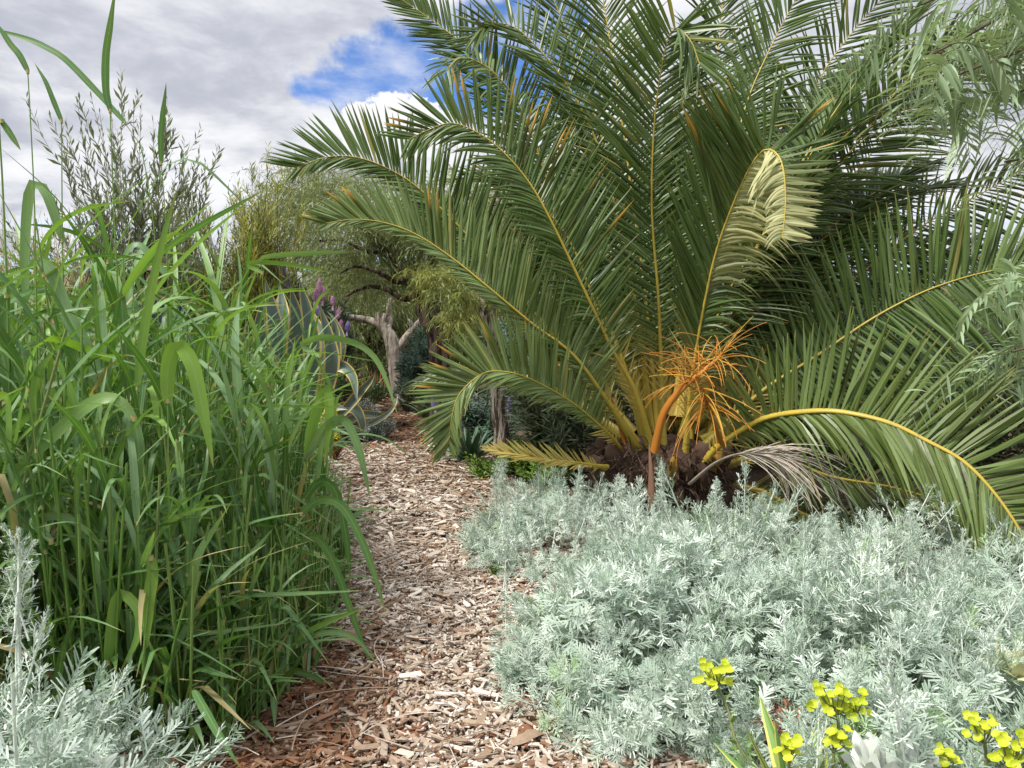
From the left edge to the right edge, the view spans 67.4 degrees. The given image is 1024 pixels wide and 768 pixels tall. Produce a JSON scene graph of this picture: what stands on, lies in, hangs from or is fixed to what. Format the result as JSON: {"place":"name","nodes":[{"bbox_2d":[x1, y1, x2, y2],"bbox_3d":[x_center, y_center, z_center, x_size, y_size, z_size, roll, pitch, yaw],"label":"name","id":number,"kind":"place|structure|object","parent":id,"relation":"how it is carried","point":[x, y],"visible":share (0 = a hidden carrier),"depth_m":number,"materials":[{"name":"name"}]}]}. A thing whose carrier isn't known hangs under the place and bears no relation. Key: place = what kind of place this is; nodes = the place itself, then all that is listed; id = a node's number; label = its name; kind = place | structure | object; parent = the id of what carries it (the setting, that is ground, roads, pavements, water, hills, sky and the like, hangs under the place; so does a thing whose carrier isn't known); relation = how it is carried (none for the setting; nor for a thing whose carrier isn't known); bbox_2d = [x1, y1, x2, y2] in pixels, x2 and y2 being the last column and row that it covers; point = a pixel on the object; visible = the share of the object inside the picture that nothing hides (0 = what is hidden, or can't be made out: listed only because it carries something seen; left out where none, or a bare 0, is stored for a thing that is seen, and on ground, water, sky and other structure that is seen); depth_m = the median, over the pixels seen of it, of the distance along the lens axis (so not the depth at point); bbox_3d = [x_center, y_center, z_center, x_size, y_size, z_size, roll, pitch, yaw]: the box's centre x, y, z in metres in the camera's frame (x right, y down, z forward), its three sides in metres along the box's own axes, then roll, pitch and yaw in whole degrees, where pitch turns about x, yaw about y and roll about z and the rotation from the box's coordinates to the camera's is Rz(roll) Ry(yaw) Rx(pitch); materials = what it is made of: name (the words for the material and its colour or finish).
{"place":"outdoors","nodes":[
{"label":"outdoors","id":0,"kind":"place"},
{"bbox_2d":[15,225,108,360],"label":"tall grass","id":1,"kind":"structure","parent":0,"point":[45,256],"depth_m":2.99,"materials":[{"name":"green plant"}]},
{"bbox_2d":[0,307,134,552],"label":"tall grass","id":2,"kind":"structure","parent":0,"point":[89,373],"depth_m":2.15,"materials":[{"name":"green plant"}]},
{"bbox_2d":[10,204,209,390],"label":"tall grass","id":3,"kind":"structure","parent":0,"point":[129,295],"depth_m":2.81,"materials":[{"name":"green plant"}]},
{"bbox_2d":[0,150,280,627],"bbox_3d":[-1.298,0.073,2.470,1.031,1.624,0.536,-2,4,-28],"label":"tall grass","id":4,"kind":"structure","parent":0,"point":[188,232],"depth_m":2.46,"materials":[{"name":"green plant"}]},
{"bbox_2d":[149,203,251,341],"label":"tall grass","id":5,"kind":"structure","parent":0,"point":[219,262],"depth_m":5.10,"materials":[{"name":"green plant"}]},
{"bbox_2d":[192,690,240,767],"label":"grass blade","id":6,"kind":"object","parent":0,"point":[209,719],"depth_m":1.60,"materials":[{"name":"green plant"}]},
{"bbox_2d":[187,230,257,348],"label":"tall grass","id":7,"kind":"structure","parent":0,"point":[247,259],"depth_m":5.25,"materials":[{"name":"green plant"}]},
{"bbox_2d":[159,397,665,767],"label":"path","id":8,"kind":"structure","parent":0,"point":[409,723],"depth_m":2.65,"materials":[{"name":"brown wood"}]},
{"bbox_2d":[0,254,247,568],"bbox_3d":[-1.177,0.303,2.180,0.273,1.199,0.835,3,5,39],"label":"tall grass","id":9,"kind":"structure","parent":8,"relation":"on","point":[63,312],"depth_m":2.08,"materials":[{"name":"green plant"}]},
{"bbox_2d":[73,294,360,645],"bbox_3d":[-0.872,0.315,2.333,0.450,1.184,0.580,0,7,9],"label":"tall grass","id":10,"kind":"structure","parent":8,"relation":"on","point":[223,459],"depth_m":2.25,"materials":[{"name":"green plant"}]},
{"bbox_2d":[183,516,275,644],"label":"tall grass","id":11,"kind":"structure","parent":8,"relation":"on","point":[240,587],"depth_m":2.18,"materials":[{"name":"green plant"}]},
{"bbox_2d":[276,428,416,564],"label":"tall grass","id":12,"kind":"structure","parent":8,"relation":"on","point":[336,528],"depth_m":3.02,"materials":[{"name":"green plant"}]},
{"bbox_2d":[300,334,397,495],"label":"tall grass","id":13,"kind":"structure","parent":8,"relation":"on","point":[349,341],"depth_m":3.00,"materials":[{"name":"green plant"}]},
{"bbox_2d":[33,390,762,767],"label":"wood chips","id":14,"kind":"object","parent":8,"relation":"on","point":[435,556],"visible":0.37,"depth_m":2.42,"materials":[{"name":"brown wood"}]},
{"bbox_2d":[0,343,144,684],"bbox_3d":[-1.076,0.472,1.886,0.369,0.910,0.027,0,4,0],"label":"tall grass","id":15,"kind":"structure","parent":14,"relation":"on","point":[61,426],"depth_m":1.86,"materials":[{"name":"green plant"}]},
{"bbox_2d":[0,307,166,696],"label":"tall grass","id":16,"kind":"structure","parent":14,"relation":"on","point":[7,450],"depth_m":1.76,"materials":[{"name":"green plant"}]},
{"bbox_2d":[0,480,171,704],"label":"tall grass","id":17,"kind":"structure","parent":14,"relation":"on","point":[24,513],"depth_m":1.89,"materials":[{"name":"green plant"}]},
{"bbox_2d":[31,512,158,759],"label":"tall grass","id":18,"kind":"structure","parent":14,"relation":"on","point":[130,599],"depth_m":1.79,"materials":[{"name":"green plant"}]},
{"bbox_2d":[37,262,152,472],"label":"tall grass","id":19,"kind":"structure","parent":14,"relation":"on","point":[99,320],"depth_m":2.23,"materials":[{"name":"green plant"}]},
{"bbox_2d":[0,336,197,632],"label":"tall grass","id":20,"kind":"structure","parent":14,"relation":"on","point":[36,385],"depth_m":1.98,"materials":[{"name":"green plant"}]},
{"bbox_2d":[0,338,217,725],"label":"tall grass","id":21,"kind":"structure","parent":14,"relation":"on","point":[13,355],"depth_m":1.96,"materials":[{"name":"green plant"}]},
{"bbox_2d":[0,463,248,683],"bbox_3d":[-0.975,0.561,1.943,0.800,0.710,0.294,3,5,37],"label":"tall grass","id":22,"kind":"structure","parent":14,"relation":"on","point":[120,480],"depth_m":1.87,"materials":[{"name":"green plant"}]},
{"bbox_2d":[38,427,219,734],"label":"tall grass","id":23,"kind":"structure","parent":14,"relation":"on","point":[86,632],"depth_m":1.84,"materials":[{"name":"green plant"}]},
{"bbox_2d":[0,220,268,466],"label":"tall grass","id":24,"kind":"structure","parent":14,"relation":"on","point":[76,298],"depth_m":2.90,"materials":[{"name":"green plant"}]},
{"bbox_2d":[42,345,232,568],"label":"tall grass","id":25,"kind":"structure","parent":14,"relation":"on","point":[159,420],"depth_m":2.18,"materials":[{"name":"green plant"}]},
{"bbox_2d":[30,202,247,500],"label":"tall grass","id":26,"kind":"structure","parent":14,"relation":"on","point":[182,257],"depth_m":2.58,"materials":[{"name":"green plant"}]},
{"bbox_2d":[92,290,200,449],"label":"tall grass","id":27,"kind":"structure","parent":14,"relation":"on","point":[164,317],"depth_m":2.97,"materials":[{"name":"green plant"}]},
{"bbox_2d":[23,379,289,688],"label":"tall grass","id":28,"kind":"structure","parent":14,"relation":"on","point":[100,466],"depth_m":1.84,"materials":[{"name":"green plant"}]},
{"bbox_2d":[49,395,266,758],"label":"tall grass","id":29,"kind":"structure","parent":14,"relation":"on","point":[136,497],"depth_m":1.82,"materials":[{"name":"green plant"}]},
{"bbox_2d":[79,187,238,551],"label":"tall grass","id":30,"kind":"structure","parent":14,"relation":"on","point":[141,333],"depth_m":2.02,"materials":[{"name":"green plant"}]},
{"bbox_2d":[59,208,295,520],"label":"tall grass","id":31,"kind":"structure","parent":14,"relation":"on","point":[111,293],"depth_m":2.52,"materials":[{"name":"green plant"}]},
{"bbox_2d":[63,494,308,709],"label":"tall grass","id":32,"kind":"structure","parent":14,"relation":"on","point":[197,513],"depth_m":2.04,"materials":[{"name":"green plant"}]},
{"bbox_2d":[160,340,213,651],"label":"tall grass","id":33,"kind":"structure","parent":14,"relation":"on","point":[183,350],"depth_m":1.95,"materials":[{"name":"green plant"}]},
{"bbox_2d":[134,219,246,545],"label":"tall grass","id":34,"kind":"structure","parent":14,"relation":"on","point":[218,299],"depth_m":2.53,"materials":[{"name":"green plant"}]},
{"bbox_2d":[136,490,250,678],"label":"tall grass","id":35,"kind":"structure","parent":14,"relation":"on","point":[187,528],"depth_m":1.94,"materials":[{"name":"green plant"}]},
{"bbox_2d":[118,385,298,607],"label":"tall grass","id":36,"kind":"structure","parent":14,"relation":"on","point":[158,410],"depth_m":2.18,"materials":[{"name":"green plant"}]},
{"bbox_2d":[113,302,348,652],"bbox_3d":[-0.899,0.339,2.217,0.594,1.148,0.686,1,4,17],"label":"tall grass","id":37,"kind":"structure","parent":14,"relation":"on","point":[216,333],"depth_m":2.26,"materials":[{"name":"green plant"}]},
{"bbox_2d":[136,274,328,558],"bbox_3d":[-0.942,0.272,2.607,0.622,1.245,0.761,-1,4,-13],"label":"tall grass","id":38,"kind":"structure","parent":14,"relation":"on","point":[245,393],"depth_m":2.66,"materials":[{"name":"green plant"}]},
{"bbox_2d":[171,307,306,523],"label":"tall grass","id":39,"kind":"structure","parent":14,"relation":"on","point":[180,380],"depth_m":2.69,"materials":[{"name":"green plant"}]},
{"bbox_2d":[147,347,351,627],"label":"tall grass","id":40,"kind":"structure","parent":14,"relation":"on","point":[259,456],"depth_m":2.35,"materials":[{"name":"green plant"}]},
{"bbox_2d":[178,334,359,585],"bbox_3d":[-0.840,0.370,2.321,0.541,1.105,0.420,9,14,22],"label":"tall grass","id":41,"kind":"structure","parent":14,"relation":"on","point":[271,461],"depth_m":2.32,"materials":[{"name":"green plant"}]},
{"bbox_2d":[199,294,365,597],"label":"tall grass","id":42,"kind":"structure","parent":14,"relation":"on","point":[262,532],"depth_m":2.36,"materials":[{"name":"green plant"}]},
{"bbox_2d":[240,279,397,438],"bbox_3d":[-1.992,-0.228,7.211,1.760,1.514,0.663,0,4,0],"label":"agave","id":43,"kind":"object","parent":14,"relation":"on","point":[334,365],"visible":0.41,"depth_m":7.09,"materials":[{"name":"green plant"}]},
{"bbox_2d":[240,334,398,516],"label":"tall grass","id":44,"kind":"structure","parent":14,"relation":"on","point":[263,357],"depth_m":3.19,"materials":[{"name":"green plant"}]},
{"bbox_2d":[279,286,382,418],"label":"tall grass","id":45,"kind":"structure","parent":14,"relation":"on","point":[312,318],"depth_m":4.39,"materials":[{"name":"green plant"}]},
{"bbox_2d":[442,426,501,459],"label":"agave","id":46,"kind":"object","parent":14,"relation":"on","point":[469,446],"visible":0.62,"depth_m":6.19,"materials":[{"name":"green plant"}]},
{"bbox_2d":[692,657,755,767],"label":"spurge","id":47,"kind":"object","parent":14,"relation":"on","point":[714,679],"visible":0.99,"depth_m":1.76,"materials":[{"name":"yellow plant"}]},
{"bbox_2d":[773,732,803,767],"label":"spurge","id":48,"kind":"object","parent":14,"relation":"on","point":[789,745],"visible":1,"depth_m":1.47,"materials":[{"name":"yellow plant"}]},
{"bbox_2d":[713,695,878,767],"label":"young agave","id":49,"kind":"object","parent":14,"relation":"on","point":[773,740],"visible":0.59,"depth_m":1.63,"materials":[{"name":"plant"}]},
{"bbox_2d":[0,0,1023,329],"label":"sky","id":50,"kind":"structure","parent":0,"point":[250,72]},
{"bbox_2d":[1,334,1023,767],"bbox_3d":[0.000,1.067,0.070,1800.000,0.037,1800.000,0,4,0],"label":"ground","id":51,"kind":"structure","parent":0,"point":[755,472],"depth_m":5.44,"materials":[{"name":"soil"}]},
{"bbox_2d":[0,119,20,535],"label":"tall grass","id":52,"kind":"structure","parent":51,"relation":"on","point":[8,386],"depth_m":2.19,"materials":[{"name":"green plant"}]},
{"bbox_2d":[20,64,67,509],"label":"tall grass","id":53,"kind":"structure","parent":51,"relation":"on","point":[27,208],"depth_m":2.47,"materials":[{"name":"green plant"}]},
{"bbox_2d":[0,27,115,484],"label":"tall grass","id":54,"kind":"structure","parent":51,"relation":"on","point":[60,292],"depth_m":2.29,"materials":[{"name":"green plant"}]},
{"bbox_2d":[0,193,117,391],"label":"dry grass clump","id":55,"kind":"object","parent":51,"relation":"on","point":[38,268],"visible":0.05,"depth_m":6.26,"materials":[{"name":"green plant"}]},
{"bbox_2d":[5,31,159,381],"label":"tall grass","id":56,"kind":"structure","parent":51,"relation":"on","point":[83,77],"depth_m":2.64,"materials":[{"name":"green plant"}]},
{"bbox_2d":[20,201,197,485],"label":"tall grass","id":57,"kind":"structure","parent":51,"relation":"on","point":[51,230],"depth_m":2.41,"materials":[{"name":"green plant"}]},
{"bbox_2d":[0,196,231,341],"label":"leafy bush","id":58,"kind":"object","parent":51,"relation":"on","point":[52,249],"visible":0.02,"depth_m":9.15,"materials":[{"name":"green plant"}]},
{"bbox_2d":[21,69,223,322],"bbox_3d":[-3.216,-1.007,6.463,1.516,3.263,0.993,-2,4,-25],"label":"acacia bush","id":59,"kind":"object","parent":51,"relation":"on","point":[140,218],"visible":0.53,"depth_m":6.44,"materials":[{"name":"green plant"}]},
{"bbox_2d":[0,522,244,767],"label":"silver bush","id":60,"kind":"object","parent":51,"relation":"on","point":[26,741],"visible":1,"depth_m":1.30,"materials":[{"name":"green plant"}]},
{"bbox_2d":[101,0,188,558],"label":"tall grass","id":61,"kind":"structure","parent":51,"relation":"on","point":[142,263],"depth_m":2.37,"materials":[{"name":"green plant"}]},
{"bbox_2d":[119,85,170,470],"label":"tall grass","id":62,"kind":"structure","parent":51,"relation":"on","point":[144,248],"depth_m":2.56,"materials":[{"name":"green plant"}]},
{"bbox_2d":[0,289,382,767],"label":"grass","id":63,"kind":"structure","parent":51,"relation":"on","point":[259,669],"depth_m":1.98,"materials":[{"name":"green plant"}]},
{"bbox_2d":[139,181,244,340],"bbox_3d":[-3.146,-0.674,7.398,0.910,2.474,0.909,-3,5,-39],"label":"acacia bush","id":64,"kind":"object","parent":51,"relation":"on","point":[209,242],"visible":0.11,"depth_m":7.31,"materials":[{"name":"green plant"}]},
{"bbox_2d":[202,141,308,350],"bbox_3d":[-2.568,-0.935,7.835,1.213,2.939,1.160,3,5,36],"label":"acacia bush","id":65,"kind":"object","parent":51,"relation":"on","point":[258,222],"visible":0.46,"depth_m":7.62,"materials":[{"name":"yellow plant"}]},
{"bbox_2d":[221,259,358,384],"bbox_3d":[-2.424,-0.438,8.233,1.642,1.912,0.940,0,4,0],"label":"flowering bush","id":66,"kind":"object","parent":51,"relation":"on","point":[340,319],"visible":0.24,"depth_m":8.05,"materials":[{"name":"purple plant"}]},
{"bbox_2d":[247,251,346,510],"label":"tall grass","id":67,"kind":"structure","parent":51,"relation":"on","point":[261,261],"depth_m":2.68,"materials":[{"name":"green plant"}]},
{"bbox_2d":[228,293,388,409],"bbox_3d":[-2.628,-0.401,9.729,2.483,1.706,1.571,-2,4,-25],"label":"leafy bush","id":68,"kind":"object","parent":51,"relation":"on","point":[342,381],"visible":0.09,"depth_m":10.03,"materials":[{"name":"green plant"}]},
{"bbox_2d":[261,345,372,541],"bbox_3d":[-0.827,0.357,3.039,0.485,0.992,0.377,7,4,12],"label":"tall grass","id":69,"kind":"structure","parent":51,"relation":"on","point":[329,383],"depth_m":3.08,"materials":[{"name":"green plant"}]},
{"bbox_2d":[282,607,378,683],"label":"tall grass","id":70,"kind":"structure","parent":51,"relation":"on","point":[302,639],"depth_m":2.25,"materials":[{"name":"green plant"}]},
{"bbox_2d":[300,385,369,586],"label":"tall grass","id":71,"kind":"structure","parent":51,"relation":"on","point":[313,438],"depth_m":2.72,"materials":[{"name":"green plant"}]},
{"bbox_2d":[287,496,385,660],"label":"tall grass","id":72,"kind":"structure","parent":51,"relation":"on","point":[343,508],"depth_m":2.39,"materials":[{"name":"green plant"}]},
{"bbox_2d":[340,397,396,442],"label":"groundcover shrub","id":73,"kind":"object","parent":51,"relation":"on","point":[376,429],"visible":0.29,"depth_m":7.53,"materials":[{"name":"grey plant"}]},
{"bbox_2d":[211,153,534,422],"bbox_3d":[-1.599,-1.112,9.132,4.511,3.224,3.601,0,4,0],"label":"pepper tree","id":74,"kind":"object","parent":51,"relation":"on","point":[385,251],"visible":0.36,"depth_m":8.63,"materials":[{"name":"green plant"}]},
{"bbox_2d":[343,297,419,402],"bbox_3d":[-1.935,-0.485,11.576,1.235,1.695,0.328,0,4,-5],"label":"lopped tree","id":75,"kind":"object","parent":51,"relation":"on","point":[394,345],"visible":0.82,"depth_m":11.52,"materials":[{"name":"grey plant"}]},
{"bbox_2d":[297,234,484,397],"bbox_3d":[-2.386,-1.110,13.409,4.340,3.497,4.084,0,4,0],"label":"pepper tree","id":76,"kind":"object","parent":51,"relation":"on","point":[370,336],"visible":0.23,"depth_m":12.96,"materials":[{"name":"green plant"}]},
{"bbox_2d":[390,321,448,410],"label":"leafy bush","id":77,"kind":"object","parent":51,"relation":"on","point":[410,359],"visible":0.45,"depth_m":10.19,"materials":[{"name":"green plant"}]},
{"bbox_2d":[395,155,538,448],"bbox_3d":[-0.157,-0.710,7.136,1.829,2.691,1.834,0,4,0],"label":"slim tree","id":78,"kind":"object","parent":51,"relation":"on","point":[500,426],"visible":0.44,"depth_m":6.61,"materials":[{"name":"green plant"}]},
{"bbox_2d":[373,235,568,392],"bbox_3d":[-0.697,-1.134,14.069,4.540,3.522,3.955,0,4,0],"label":"pepper tree","id":79,"kind":"object","parent":51,"relation":"on","point":[460,350],"visible":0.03,"depth_m":13.47,"materials":[{"name":"green plant"}]},
{"bbox_2d":[431,386,526,444],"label":"flowering bush","id":80,"kind":"object","parent":51,"relation":"on","point":[478,413],"visible":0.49,"depth_m":7.22,"materials":[{"name":"green plant"}]},
{"bbox_2d":[0,256,1022,362],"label":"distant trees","id":81,"kind":"object","parent":51,"relation":"on","point":[303,273],"depth_m":27.64,"materials":[{"name":"green plant"}]},
{"bbox_2d":[462,434,573,484],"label":"leafy bush","id":82,"kind":"object","parent":51,"relation":"on","point":[526,469],"visible":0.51,"depth_m":5.45,"materials":[{"name":"green plant"}]},
{"bbox_2d":[498,355,624,476],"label":"leafy bush","id":83,"kind":"object","parent":51,"relation":"on","point":[568,428],"visible":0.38,"depth_m":5.47,"materials":[{"name":"green plant"}]},
{"bbox_2d":[446,455,691,585],"bbox_3d":[0.294,0.679,3.746,1.256,0.602,1.428,0,4,0],"label":"silver bush","id":84,"kind":"object","parent":51,"relation":"on","point":[534,515],"visible":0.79,"depth_m":3.56,"materials":[{"name":"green plant"}]},
{"bbox_2d":[261,0,1023,587],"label":"date palm","id":85,"kind":"object","parent":51,"relation":"on","point":[697,270],"visible":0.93,"depth_m":3.96,"materials":[{"name":"green plant"}]},
{"bbox_2d":[482,486,843,767],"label":"silver bush","id":86,"kind":"object","parent":51,"relation":"on","point":[633,598],"visible":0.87,"depth_m":2.13,"materials":[{"name":"green plant"}]},
{"bbox_2d":[571,454,916,602],"bbox_3d":[0.896,0.629,3.238,1.267,0.698,1.250,-2,4,-27],"label":"silver bush","id":87,"kind":"object","parent":51,"relation":"on","point":[744,545],"visible":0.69,"depth_m":3.22,"materials":[{"name":"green plant"}]},
{"bbox_2d":[557,316,1023,472],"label":"leafy bush","id":88,"kind":"object","parent":51,"relation":"on","point":[1017,431],"visible":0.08,"depth_m":5.98,"materials":[{"name":"green plant"}]},
{"bbox_2d":[631,515,1023,767],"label":"silver bush","id":89,"kind":"object","parent":51,"relation":"on","point":[849,621],"visible":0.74,"depth_m":1.95,"materials":[{"name":"green plant"}]},
{"bbox_2d":[983,641,1023,680],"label":"cream rosette","id":90,"kind":"object","parent":89,"relation":"on","point":[1018,668],"visible":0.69,"depth_m":1.84,"materials":[{"name":"beige plant"}]},
{"bbox_2d":[806,680,851,767],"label":"spurge","id":91,"kind":"object","parent":51,"relation":"on","point":[827,704],"visible":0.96,"depth_m":1.61,"materials":[{"name":"yellow plant"}]},
{"bbox_2d":[812,724,853,767],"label":"spurge","id":92,"kind":"object","parent":51,"relation":"on","point":[836,738],"visible":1,"depth_m":1.51,"materials":[{"name":"yellow plant"}]},
{"bbox_2d":[833,687,873,766],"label":"spurge","id":93,"kind":"object","parent":51,"relation":"on","point":[855,705],"visible":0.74,"depth_m":1.62,"materials":[{"name":"yellow plant"}]},
{"bbox_2d":[721,186,1022,378],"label":"pepper tree","id":94,"kind":"object","parent":51,"relation":"on","point":[961,306],"visible":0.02,"depth_m":12.32,"materials":[{"name":"green plant"}]},
{"bbox_2d":[734,632,1023,767],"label":"silver bush","id":95,"kind":"object","parent":51,"relation":"on","point":[805,747],"visible":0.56,"depth_m":1.51,"materials":[{"name":"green plant"}]},
{"bbox_2d":[837,730,940,767],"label":"woolly rosette","id":96,"kind":"object","parent":95,"relation":"on","point":[865,752],"visible":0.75,"depth_m":1.52,"materials":[{"name":"white plant"}]},
{"bbox_2d":[750,484,1023,629],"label":"silver bush","id":97,"kind":"object","parent":51,"relation":"on","point":[942,562],"visible":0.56,"depth_m":3.00,"materials":[{"name":"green plant"}]},
{"bbox_2d":[820,0,1023,436],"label":"pepper tree","id":98,"kind":"object","parent":51,"relation":"on","point":[1001,84],"visible":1,"depth_m":2.26,"materials":[{"name":"green plant"}]},
{"bbox_2d":[850,538,1023,765],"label":"silver bush","id":99,"kind":"object","parent":51,"relation":"on","point":[1002,609],"visible":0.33,"depth_m":2.18,"materials":[{"name":"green plant"}]},
{"bbox_2d":[928,742,963,767],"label":"spurge","id":100,"kind":"object","parent":51,"relation":"on","point":[948,754],"visible":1,"depth_m":1.47,"materials":[{"name":"yellow plant"}]},
{"bbox_2d":[897,501,1023,623],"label":"silver bush","id":101,"kind":"object","parent":51,"relation":"on","point":[962,548],"visible":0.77,"depth_m":2.75,"materials":[{"name":"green plant"}]},
{"bbox_2d":[961,710,998,767],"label":"spurge","id":102,"kind":"object","parent":51,"relation":"on","point":[984,727],"visible":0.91,"depth_m":1.55,"materials":[{"name":"yellow plant"}]},
{"bbox_2d":[987,728,1023,767],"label":"spurge","id":103,"kind":"object","parent":51,"relation":"on","point":[1009,755],"visible":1,"depth_m":1.50,"materials":[{"name":"yellow plant"}]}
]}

